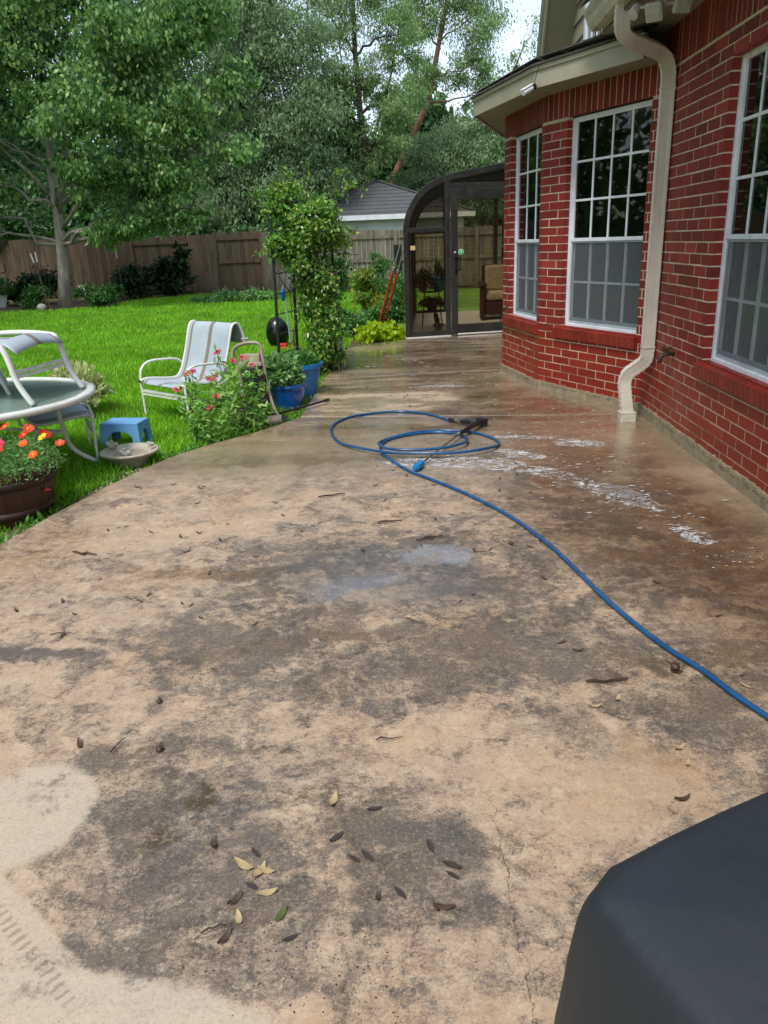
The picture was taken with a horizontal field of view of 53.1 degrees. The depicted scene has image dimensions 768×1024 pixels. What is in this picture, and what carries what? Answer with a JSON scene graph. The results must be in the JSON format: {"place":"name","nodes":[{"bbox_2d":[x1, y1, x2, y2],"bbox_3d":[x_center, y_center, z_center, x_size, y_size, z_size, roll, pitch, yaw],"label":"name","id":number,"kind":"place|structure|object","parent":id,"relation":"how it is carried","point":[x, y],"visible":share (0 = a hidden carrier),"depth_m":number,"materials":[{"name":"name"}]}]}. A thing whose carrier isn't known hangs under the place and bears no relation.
{"place":"outdoors","nodes":[
{"label":"outdoors","id":0,"kind":"place"},
{"bbox_2d":[0,294,193,311],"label":"soil","id":1,"kind":"structure","parent":0,"point":[11,305],"depth_m":23.06,"materials":[{"name":"soil"}]},
{"bbox_2d":[0,277,16,307],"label":"white pot plant","id":2,"kind":"object","parent":1,"relation":"on","point":[3,297],"visible":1,"depth_m":22.44,"materials":[{"name":"green plant"}]},
{"bbox_2d":[15,281,57,309],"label":"border shrub","id":3,"kind":"object","parent":1,"relation":"on","point":[34,295],"visible":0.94,"depth_m":20.90,"materials":[{"name":"green plant"}]},
{"bbox_2d":[1,265,73,304],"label":"border shrub","id":4,"kind":"object","parent":1,"relation":"on","point":[49,280],"visible":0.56,"depth_m":23.02,"materials":[{"name":"green plant"}]},
{"bbox_2d":[68,281,126,306],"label":"border shrub","id":5,"kind":"object","parent":1,"relation":"on","point":[104,296],"visible":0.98,"depth_m":20.50,"materials":[{"name":"green plant"}]},
{"bbox_2d":[97,262,161,299],"bbox_3d":[-7.995,-7.118,23.913,2.113,1.242,1.626,-1,19,3],"label":"border shrub","id":6,"kind":"object","parent":1,"relation":"on","point":[134,286],"visible":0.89,"depth_m":23.71,"materials":[{"name":"green plant"}]},
{"bbox_2d":[0,0,263,308],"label":"shade tree","id":7,"kind":"object","parent":1,"relation":"on","point":[130,53],"visible":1,"depth_m":17.96,"materials":[{"name":"green plant"}]},
{"bbox_2d":[140,240,198,296],"bbox_3d":[-6.910,-7.685,24.381,2.063,1.782,1.406,-1,19,3],"label":"border shrub","id":8,"kind":"object","parent":1,"relation":"on","point":[163,270],"visible":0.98,"depth_m":24.28,"materials":[{"name":"green plant"}]},
{"bbox_2d":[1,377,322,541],"bbox_3d":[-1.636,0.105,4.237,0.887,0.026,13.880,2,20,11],"label":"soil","id":9,"kind":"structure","parent":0,"point":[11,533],"depth_m":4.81,"materials":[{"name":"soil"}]},
{"bbox_2d":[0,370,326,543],"bbox_3d":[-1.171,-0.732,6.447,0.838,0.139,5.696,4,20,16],"label":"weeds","id":10,"kind":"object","parent":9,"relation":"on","point":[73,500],"visible":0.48,"depth_m":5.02,"materials":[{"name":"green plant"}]},
{"bbox_2d":[12,376,324,537],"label":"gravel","id":11,"kind":"structure","parent":9,"relation":"on","point":[102,487],"depth_m":5.02,"materials":[{"name":"gravel"}]},
{"bbox_2d":[191,394,239,445],"bbox_3d":[-1.280,-0.674,5.853,0.404,0.434,0.249,-1,19,3],"label":"zinnia","id":12,"kind":"object","parent":9,"relation":"on","point":[208,430],"visible":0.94,"depth_m":5.82,"materials":[{"name":"green plant"}]},
{"bbox_2d":[229,338,287,428],"bbox_3d":[-1.082,-1.057,6.353,0.471,0.729,0.393,-9,20,-17],"label":"carpet washer","id":13,"kind":"object","parent":9,"relation":"on","point":[258,360],"visible":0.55,"depth_m":6.38,"materials":[{"name":"beige plastic"}]},
{"bbox_2d":[244,373,276,433],"bbox_3d":[-0.987,-0.851,6.153,0.259,0.520,0.228,-1,19,3],"label":"zinnia","id":14,"kind":"object","parent":9,"relation":"on","point":[260,415],"visible":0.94,"depth_m":6.15,"materials":[{"name":"green plant"}]},
{"bbox_2d":[270,369,307,411],"bbox_3d":[-0.888,-1.128,7.020,0.370,0.407,0.395,-1,19,3],"label":"pot","id":15,"kind":"object","parent":9,"relation":"on","point":[289,395],"visible":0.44,"depth_m":6.93,"materials":[{"name":"plastic"}]},
{"bbox_2d":[263,350,305,389],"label":"potted herb","id":16,"kind":"object","parent":15,"relation":"in","point":[280,362],"visible":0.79,"depth_m":6.89,"materials":[{"name":"green plant"}]},
{"bbox_2d":[286,348,323,399],"bbox_3d":[-0.811,-1.347,7.509,0.450,0.490,0.462,-1,19,3],"label":"blue pot","id":17,"kind":"object","parent":9,"relation":"on","point":[311,364],"visible":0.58,"depth_m":7.41,"materials":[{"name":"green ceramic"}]},
{"bbox_2d":[0,265,479,544],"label":"lawn","id":18,"kind":"structure","parent":0,"point":[468,298],"depth_m":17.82,"materials":[{"name":"plant"}]},
{"bbox_2d":[0,422,70,531],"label":"barrel planter","id":19,"kind":"object","parent":18,"relation":"on","point":[28,474],"visible":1,"depth_m":4.27,"materials":[{"name":"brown wood"}]},
{"bbox_2d":[0,2,88,250],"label":"dense tree","id":20,"kind":"object","parent":18,"relation":"on","point":[27,184],"visible":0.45,"depth_m":25.69,"materials":[{"name":"green plant"}]},
{"bbox_2d":[0,368,98,459],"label":"sling chair","id":21,"kind":"object","parent":18,"relation":"on","point":[78,410],"visible":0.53,"depth_m":5.51,"materials":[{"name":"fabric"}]},
{"bbox_2d":[0,377,100,464],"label":"patio table","id":22,"kind":"object","parent":18,"relation":"on","point":[50,394],"visible":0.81,"depth_m":5.12,"materials":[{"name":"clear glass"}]},
{"bbox_2d":[0,330,84,406],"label":"sling chair","id":23,"kind":"object","parent":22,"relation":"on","point":[23,340],"visible":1,"depth_m":4.87,"materials":[{"name":"fabric"}]},
{"bbox_2d":[0,236,130,300],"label":"wooden fence","id":24,"kind":"object","parent":18,"relation":"on","point":[100,265],"visible":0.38,"depth_m":25.41,"materials":[{"name":"brown wood"}]},
{"bbox_2d":[46,359,115,408],"bbox_3d":[-2.868,-1.153,7.119,0.676,0.533,0.694,-1,19,3],"label":"variegated plant","id":25,"kind":"object","parent":18,"relation":"on","point":[97,379],"visible":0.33,"depth_m":7.07,"materials":[{"name":"beige plant"}]},
{"bbox_2d":[99,418,153,447],"bbox_3d":[-1.989,-0.600,5.933,0.336,0.219,0.236,1,20,8],"label":"step stool","id":26,"kind":"object","parent":18,"relation":"on","point":[134,428],"visible":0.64,"depth_m":5.84,"materials":[{"name":"blue plastic"}]},
{"bbox_2d":[99,440,158,468],"bbox_3d":[-1.797,-0.415,5.439,0.410,0.179,0.410,-1,19,3],"label":"bird bath","id":27,"kind":"object","parent":18,"relation":"on","point":[134,454],"visible":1,"depth_m":5.40,"materials":[{"name":"stone"}]},
{"bbox_2d":[56,0,250,242],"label":"dense tree","id":28,"kind":"object","parent":18,"relation":"on","point":[135,195],"visible":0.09,"depth_m":29.69,"materials":[{"name":"green plant"}]},
{"bbox_2d":[129,235,193,295],"bbox_3d":[-7.307,-8.106,25.373,1.990,1.873,0.101,-2,19,0],"label":"wooden fence","id":29,"kind":"object","parent":18,"relation":"on","point":[153,245],"visible":0.36,"depth_m":25.22,"materials":[{"name":"brown wood"}]},
{"bbox_2d":[139,320,244,416],"bbox_3d":[-1.695,-1.256,6.860,0.677,0.825,0.756,14,25,38],"label":"sling chair","id":30,"kind":"object","parent":18,"relation":"on","point":[202,337],"visible":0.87,"depth_m":6.90,"materials":[{"name":"fabric"}]},
{"bbox_2d":[171,369,224,442],"bbox_3d":[-1.416,-0.788,5.889,0.419,0.612,0.310,6,21,22],"label":"zinnia","id":31,"kind":"object","parent":18,"relation":"on","point":[192,384],"visible":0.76,"depth_m":5.88,"materials":[{"name":"green plant"}]},
{"bbox_2d":[187,234,218,293],"bbox_3d":[-5.928,-8.129,25.259,0.853,1.892,0.025,-1,19,3],"label":"wooden fence","id":32,"kind":"object","parent":18,"relation":"on","point":[203,283],"visible":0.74,"depth_m":25.24,"materials":[{"name":"brown wood"}]},
{"bbox_2d":[188,286,278,303],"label":"border shrub","id":33,"kind":"object","parent":18,"relation":"on","point":[254,293],"visible":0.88,"depth_m":20.59,"materials":[{"name":"green plant"}]},
{"bbox_2d":[210,342,263,433],"bbox_3d":[-1.158,-0.957,6.078,0.461,0.763,0.344,-1,19,3],"label":"zinnia","id":34,"kind":"object","parent":18,"relation":"on","point":[233,374],"visible":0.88,"depth_m":6.08,"materials":[{"name":"green plant"}]},
{"bbox_2d":[212,230,265,291],"bbox_3d":[-4.752,-8.213,25.303,1.600,1.937,0.105,-3,19,-1],"label":"wooden fence","id":35,"kind":"object","parent":18,"relation":"on","point":[249,238],"visible":0.77,"depth_m":25.29,"materials":[{"name":"brown wood"}]},
{"bbox_2d":[0,62,503,264],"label":"woods","id":36,"kind":"object","parent":18,"relation":"on","point":[437,113],"visible":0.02,"depth_m":38.27,"materials":[{"name":"green plant"}]},
{"bbox_2d":[36,206,472,286],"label":"undergrowth","id":37,"kind":"object","parent":18,"relation":"on","point":[243,227],"visible":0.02,"depth_m":26.46,"materials":[{"name":"green plant"}]},
{"bbox_2d":[142,0,372,281],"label":"oak tree","id":38,"kind":"object","parent":18,"relation":"on","point":[262,24],"visible":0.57,"depth_m":26.76,"materials":[{"name":"green plant"}]},
{"bbox_2d":[266,317,288,346],"bbox_3d":[-1.556,-2.615,11.232,0.340,0.470,0.340,-1,19,3],"label":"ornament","id":39,"kind":"object","parent":18,"relation":"on","point":[271,333],"visible":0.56,"depth_m":11.11,"materials":[{"name":"black plastic"}]},
{"bbox_2d":[261,232,319,290],"bbox_3d":[-2.955,-8.232,25.218,1.999,1.900,0.026,-1,19,3],"label":"wooden fence","id":40,"kind":"object","parent":18,"relation":"on","point":[268,274],"visible":0.09,"depth_m":25.38,"materials":[{"name":"brown wood"}]},
{"bbox_2d":[267,200,337,369],"bbox_3d":[-0.903,-2.539,8.794,0.674,1.890,0.534,-1,19,3],"label":"garden trellis","id":41,"kind":"object","parent":18,"relation":"on","point":[274,273],"visible":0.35,"depth_m":8.64,"materials":[{"name":"black metal"}]},
{"bbox_2d":[280,277,293,342],"bbox_3d":[-1.099,-2.331,8.875,0.172,0.739,0.060,-1,19,3],"label":"hanging tool","id":42,"kind":"object","parent":41,"relation":"hanging from","point":[282,296],"visible":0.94,"depth_m":8.84,"materials":[{"name":"blue plastic"}]},
{"bbox_2d":[246,156,368,375],"bbox_3d":[-0.820,-2.681,8.667,1.211,2.434,1.024,9,22,28],"label":"climbing vine","id":43,"kind":"object","parent":41,"relation":"attached to","point":[310,226],"visible":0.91,"depth_m":8.41,"materials":[{"name":"green plant"}]},
{"bbox_2d":[247,80,383,230],"bbox_3d":[-3.127,-13.338,30.924,6.868,7.604,4.702,-1,19,3],"label":"dark tree","id":44,"kind":"object","parent":18,"relation":"on","point":[345,133],"visible":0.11,"depth_m":29.57,"materials":[{"name":"green plant"}]},
{"bbox_2d":[287,0,439,188],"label":"airy tree","id":45,"kind":"object","parent":18,"relation":"on","point":[395,142],"visible":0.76,"depth_m":28.93,"materials":[{"name":"green plant"}]},
{"bbox_2d":[394,245,402,277],"bbox_3d":[0.300,-4.744,15.717,0.160,1.360,0.140,-1,19,3],"label":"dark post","id":46,"kind":"object","parent":18,"relation":"on","point":[396,247],"visible":0.36,"depth_m":15.51,"materials":[{"name":"grey metal"}]},
{"bbox_2d":[332,180,476,268],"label":"neighbour garage","id":47,"kind":"structure","parent":18,"relation":"on","point":[379,205],"depth_m":28.54,"materials":[{"name":"grey"}]},
{"bbox_2d":[319,225,501,289],"bbox_3d":[0.706,-7.522,22.955,5.584,1.799,0.105,-1,19,3],"label":"wooden fence","id":48,"kind":"object","parent":18,"relation":"on","point":[469,242],"visible":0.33,"depth_m":22.86,"materials":[{"name":"brown wood"}]},
{"bbox_2d":[386,99,504,245],"bbox_3d":[3.397,-13.976,32.540,7.438,7.259,4.547,2,20,13],"label":"willow tree","id":49,"kind":"object","parent":18,"relation":"on","point":[473,152],"visible":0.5,"depth_m":31.89,"materials":[{"name":"green plant"}]},
{"bbox_2d":[371,0,524,184],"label":"leaning tree","id":50,"kind":"object","parent":18,"relation":"on","point":[481,65],"visible":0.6,"depth_m":32.96,"materials":[{"name":"green plant"}]},
{"bbox_2d":[486,8,539,79],"bbox_3d":[6.873,-18.228,37.749,5.251,11.570,2.644,-1,19,3],"label":"bare tree","id":51,"kind":"object","parent":18,"relation":"on","point":[515,62],"visible":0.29,"depth_m":36.50,"materials":[{"name":"green plant"}]},
{"bbox_2d":[471,0,767,512],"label":"brick house","id":52,"kind":"structure","parent":18,"relation":"on","point":[636,201],"depth_m":5.55,"materials":[{"name":"brick"}]},
{"bbox_2d":[513,128,541,320],"bbox_3d":[1.411,-2.722,7.386,0.062,1.683,0.850,-5,20,-8],"label":"window","id":53,"kind":"structure","parent":52,"relation":"in","point":[529,145],"depth_m":7.49,"materials":[{"name":"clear glass"}]},
{"bbox_2d":[520,64,539,95],"bbox_3d":[1.140,-3.387,6.043,0.150,0.215,0.150,-1,19,3],"label":"security camera","id":54,"kind":"object","parent":52,"relation":"attached to","point":[529,88],"visible":1,"depth_m":6.03,"materials":[{"name":"white paint"}]},
{"bbox_2d":[583,0,601,39],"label":"window","id":55,"kind":"structure","parent":52,"relation":"in","point":[587,33],"depth_m":7.21,"materials":[{"name":"white glass"}]},
{"bbox_2d":[565,99,652,333],"bbox_3d":[1.824,-2.340,6.256,0.062,1.683,0.967,-11,21,-23],"label":"window","id":56,"kind":"structure","parent":52,"relation":"in","point":[609,164],"depth_m":6.26,"materials":[{"name":"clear glass"}]},
{"bbox_2d":[627,0,692,22],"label":"floodlight","id":57,"kind":"object","parent":52,"relation":"attached to","point":[654,11],"visible":1,"depth_m":4.44,"materials":[{"name":"white plastic"}]},
{"bbox_2d":[658,346,674,362],"bbox_3d":[1.959,-1.091,5.335,0.100,0.113,0.101,-20,26,-40],"label":"garden spigot","id":58,"kind":"object","parent":52,"relation":"attached to","point":[666,351],"visible":1,"depth_m":5.32,"materials":[{"name":"gold metal"}]},
{"bbox_2d":[711,42,767,383],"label":"window","id":59,"kind":"structure","parent":52,"relation":"in","point":[740,337],"depth_m":4.29,"materials":[{"name":"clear glass"}]},
{"bbox_2d":[3,0,541,151],"label":"sky","id":60,"kind":"structure","parent":0,"point":[531,7],"materials":[{"name":"white"}]},
{"bbox_2d":[350,341,385,346],"bbox_3d":[1.194,-0.137,4.684,3.830,0.100,14.600,-1,19,3],"label":"slab base","id":61,"kind":"object","parent":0,"point":[356,344],"visible":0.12,"depth_m":11.34,"materials":[{"name":"concrete"}]},
{"bbox_2d":[348,314,404,347],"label":"soil","id":62,"kind":"structure","parent":0,"point":[355,339],"depth_m":11.95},
{"bbox_2d":[316,252,357,309],"bbox_3d":[-0.916,-4.471,15.138,0.999,1.327,1.198,14,25,39],"label":"garden shrub","id":63,"kind":"object","parent":62,"relation":"on","point":[344,281],"visible":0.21,"depth_m":15.04,"materials":[{"name":"green plant"}]},
{"bbox_2d":[347,263,384,317],"bbox_3d":[-0.207,-3.608,12.948,0.829,1.105,1.064,-1,19,3],"label":"garden shrub","id":64,"kind":"object","parent":62,"relation":"on","point":[366,296],"visible":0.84,"depth_m":12.81,"materials":[{"name":"green plant"}]},
{"bbox_2d":[337,300,397,337],"bbox_3d":[-0.307,-2.989,12.017,1.177,0.568,0.729,-9,21,-19],"label":"garden shrub","id":65,"kind":"object","parent":62,"relation":"on","point":[363,317],"visible":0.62,"depth_m":12.00,"materials":[{"name":"green plant"}]},
{"bbox_2d":[350,316,405,343],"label":"lime vine","id":66,"kind":"object","parent":62,"relation":"on","point":[374,331],"visible":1,"depth_m":11.48,"materials":[{"name":"green plant"}]},
{"bbox_2d":[346,251,421,306],"bbox_3d":[-0.049,-4.386,14.857,1.626,1.298,1.150,-1,19,3],"label":"garden shrub","id":67,"kind":"object","parent":62,"relation":"on","point":[378,266],"visible":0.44,"depth_m":14.73,"materials":[{"name":"green plant"}]},
{"bbox_2d":[379,241,400,321],"bbox_3d":[0.053,-3.344,11.687,0.046,1.433,0.736,-16,24,-34],"label":"garden tool","id":68,"kind":"object","parent":62,"relation":"on","point":[387,292],"visible":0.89,"depth_m":11.61,"materials":[{"name":"red metal"}]},
{"bbox_2d":[384,247,403,320],"bbox_3d":[0.127,-3.393,11.905,0.041,1.371,0.676,-16,24,-35],"label":"garden tool","id":69,"kind":"object","parent":62,"relation":"on","point":[393,288],"visible":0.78,"depth_m":11.83,"materials":[{"name":"red metal"}]},
{"bbox_2d":[379,273,415,326],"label":"garden shrub","id":70,"kind":"object","parent":62,"relation":"on","point":[399,313],"visible":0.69,"depth_m":12.35,"materials":[{"name":"green plant"}]},
{"bbox_2d":[0,415,767,1023],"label":"patio slab","id":71,"kind":"structure","parent":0,"point":[568,793],"depth_m":2.38,"materials":[{"name":"concrete"}]},
{"bbox_2d":[210,833,216,851],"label":"fallen leaf","id":72,"kind":"object","parent":71,"relation":"on","point":[213,843],"visible":1,"depth_m":1.89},
{"bbox_2d":[215,926,229,951],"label":"fallen leaf","id":73,"kind":"object","parent":71,"relation":"on","point":[225,936],"visible":1,"depth_m":1.63,"materials":[{"name":"plant"}]},
{"bbox_2d":[224,889,241,910],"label":"fallen leaf","id":74,"kind":"object","parent":71,"relation":"on","point":[235,898],"visible":1,"depth_m":1.72,"materials":[{"name":"plant"}]},
{"bbox_2d":[235,908,241,922],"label":"fallen leaf","id":75,"kind":"object","parent":71,"relation":"on","point":[238,916],"visible":1,"depth_m":1.68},
{"bbox_2d":[232,856,252,869],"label":"fallen leaf","id":76,"kind":"object","parent":71,"relation":"on","point":[243,864],"visible":1,"depth_m":1.82,"materials":[{"name":"plant"}]},
{"bbox_2d":[252,861,264,881],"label":"fallen leaf","id":77,"kind":"object","parent":71,"relation":"on","point":[258,871],"visible":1,"depth_m":1.79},
{"bbox_2d":[254,865,274,872],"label":"fallen leaf","id":78,"kind":"object","parent":71,"relation":"on","point":[266,870],"visible":1,"depth_m":1.80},
{"bbox_2d":[252,887,277,896],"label":"fallen leaf","id":79,"kind":"object","parent":71,"relation":"on","point":[266,892],"visible":1,"depth_m":1.74,"materials":[{"name":"plant"}]},
{"bbox_2d":[273,905,285,925],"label":"fallen leaf","id":80,"kind":"object","parent":71,"relation":"on","point":[280,913],"visible":1,"depth_m":1.68,"materials":[{"name":"plant"}]},
{"bbox_2d":[329,791,337,810],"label":"fallen leaf","id":81,"kind":"object","parent":71,"relation":"on","point":[333,799],"visible":1,"depth_m":2.02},
{"bbox_2d":[18,390,761,1023],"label":"debris","id":82,"kind":"object","parent":71,"relation":"on","point":[326,872],"visible":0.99,"depth_m":1.61,"materials":[{"name":"brown plant"}]},
{"bbox_2d":[393,884,405,897],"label":"fallen leaf","id":83,"kind":"object","parent":71,"relation":"on","point":[400,892],"visible":1,"depth_m":1.72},
{"bbox_2d":[436,903,457,909],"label":"fallen leaf","id":84,"kind":"object","parent":71,"relation":"on","point":[444,906],"visible":1,"depth_m":1.68,"materials":[{"name":"plant"}]},
{"bbox_2d":[412,417,487,470],"bbox_3d":[0.502,-0.506,5.430,0.285,0.066,1.401,4,20,16],"label":"spray gun","id":85,"kind":"object","parent":71,"relation":"on","point":[472,422],"visible":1,"depth_m":5.72,"materials":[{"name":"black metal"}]},
{"bbox_2d":[438,860,461,867],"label":"fallen leaf","id":86,"kind":"object","parent":71,"relation":"on","point":[451,864],"visible":1,"depth_m":1.79,"materials":[{"name":"plant"}]},
{"bbox_2d":[386,457,572,476],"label":"suds","id":87,"kind":"object","parent":71,"relation":"on","point":[538,470],"visible":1,"depth_m":4.94,"materials":[{"name":"white liquid"}]},
{"bbox_2d":[498,449,545,458],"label":"suds","id":88,"kind":"object","parent":71,"relation":"on","point":[521,452],"visible":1,"depth_m":5.15,"materials":[{"name":"white liquid"}]},
{"bbox_2d":[330,410,767,720],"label":"pressure hose","id":89,"kind":"object","parent":71,"relation":"on","point":[696,666],"visible":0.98,"depth_m":4.32,"materials":[{"name":"blue plastic"}]},
{"bbox_2d":[366,355,762,567],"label":"suds","id":90,"kind":"object","parent":71,"relation":"on","point":[565,466],"visible":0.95,"depth_m":4.95,"materials":[{"name":"liquid"}]},
{"bbox_2d":[555,439,602,445],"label":"suds","id":91,"kind":"object","parent":71,"relation":"on","point":[577,441],"visible":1,"depth_m":5.38,"materials":[{"name":"white liquid"}]},
{"bbox_2d":[586,677,628,682],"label":"twig","id":92,"kind":"object","parent":71,"relation":"on","point":[602,681],"visible":1,"depth_m":2.50,"materials":[{"name":"wood"}]},
{"bbox_2d":[574,478,662,510],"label":"suds","id":93,"kind":"object","parent":71,"relation":"on","point":[582,482],"visible":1,"depth_m":4.31,"materials":[{"name":"white liquid"}]},
{"bbox_2d":[554,792,767,1023],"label":"covered grill","id":94,"kind":"object","parent":71,"relation":"on","point":[672,929],"visible":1,"depth_m":0.70,"materials":[{"name":"fabric"}]},
{"bbox_2d":[666,660,679,670],"bbox_3d":[0.969,0.507,2.573,0.032,0.026,0.074,-1,19,3],"label":"seed pod","id":95,"kind":"object","parent":71,"relation":"on","point":[674,666],"visible":1,"depth_m":2.54,"materials":[{"name":"brown plant"}]},
{"bbox_2d":[670,524,714,543],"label":"suds","id":96,"kind":"object","parent":71,"relation":"on","point":[691,535],"visible":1,"depth_m":3.67,"materials":[{"name":"white liquid"}]},
{"bbox_2d":[325,333,501,378],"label":"patio slab","id":97,"kind":"structure","parent":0,"point":[462,353],"depth_m":9.59,"materials":[{"name":"concrete"}]},
{"bbox_2d":[403,162,504,338],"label":"sunroom","id":98,"kind":"structure","parent":97,"relation":"on","point":[485,182],"depth_m":11.40,"materials":[{"name":"brown metal"}]},
{"bbox_2d":[419,274,444,329],"bbox_3d":[0.757,-3.333,12.172,0.414,0.834,0.381,-1,19,3],"label":"plant stand","id":99,"kind":"object","parent":98,"relation":"on","point":[427,311],"visible":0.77,"depth_m":12.09,"materials":[{"name":"black metal"}]},
{"bbox_2d":[410,267,436,290],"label":"fern","id":100,"kind":"object","parent":99,"relation":"on","point":[422,275],"visible":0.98,"depth_m":11.89,"materials":[{"name":"green plant"}]},
{"bbox_2d":[417,292,445,310],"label":"trailing plant","id":101,"kind":"object","parent":99,"relation":"on","point":[431,304],"visible":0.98,"depth_m":12.12,"materials":[{"name":"green plant"}]},
{"bbox_2d":[421,259,445,290],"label":"snake plant","id":102,"kind":"object","parent":99,"relation":"on","point":[441,278],"visible":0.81,"depth_m":12.02,"materials":[{"name":"green plant"}]},
{"bbox_2d":[433,312,443,329],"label":"cactus","id":103,"kind":"object","parent":98,"relation":"on","point":[437,325],"visible":0.94,"depth_m":11.70,"materials":[{"name":"green plant"}]},
{"bbox_2d":[450,187,504,333],"bbox_3d":[1.431,-3.677,11.300,0.920,2.020,0.100,-6,20,-10],"label":"door","id":104,"kind":"structure","parent":98,"relation":"in","point":[457,194],"depth_m":11.18,"materials":[{"name":"brown metal"}]},
{"bbox_2d":[479,264,502,320],"bbox_3d":[2.019,-3.819,13.318,0.767,0.895,0.860,-1,19,3],"label":"wicker armchair","id":105,"kind":"object","parent":98,"relation":"on","point":[491,292],"visible":0.52,"depth_m":13.26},
{"bbox_2d":[301,370,637,416],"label":"patio slab","id":106,"kind":"structure","parent":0,"point":[481,397],"depth_m":7.06,"materials":[{"name":"concrete"}]},
{"bbox_2d":[272,398,329,414],"bbox_3d":[-0.721,-0.917,6.727,0.030,0.041,0.785,10,23,32],"label":"black rod","id":107,"kind":"object","parent":106,"relation":"on","point":[307,405],"visible":0.93,"depth_m":6.73,"materials":[{"name":"plastic"}]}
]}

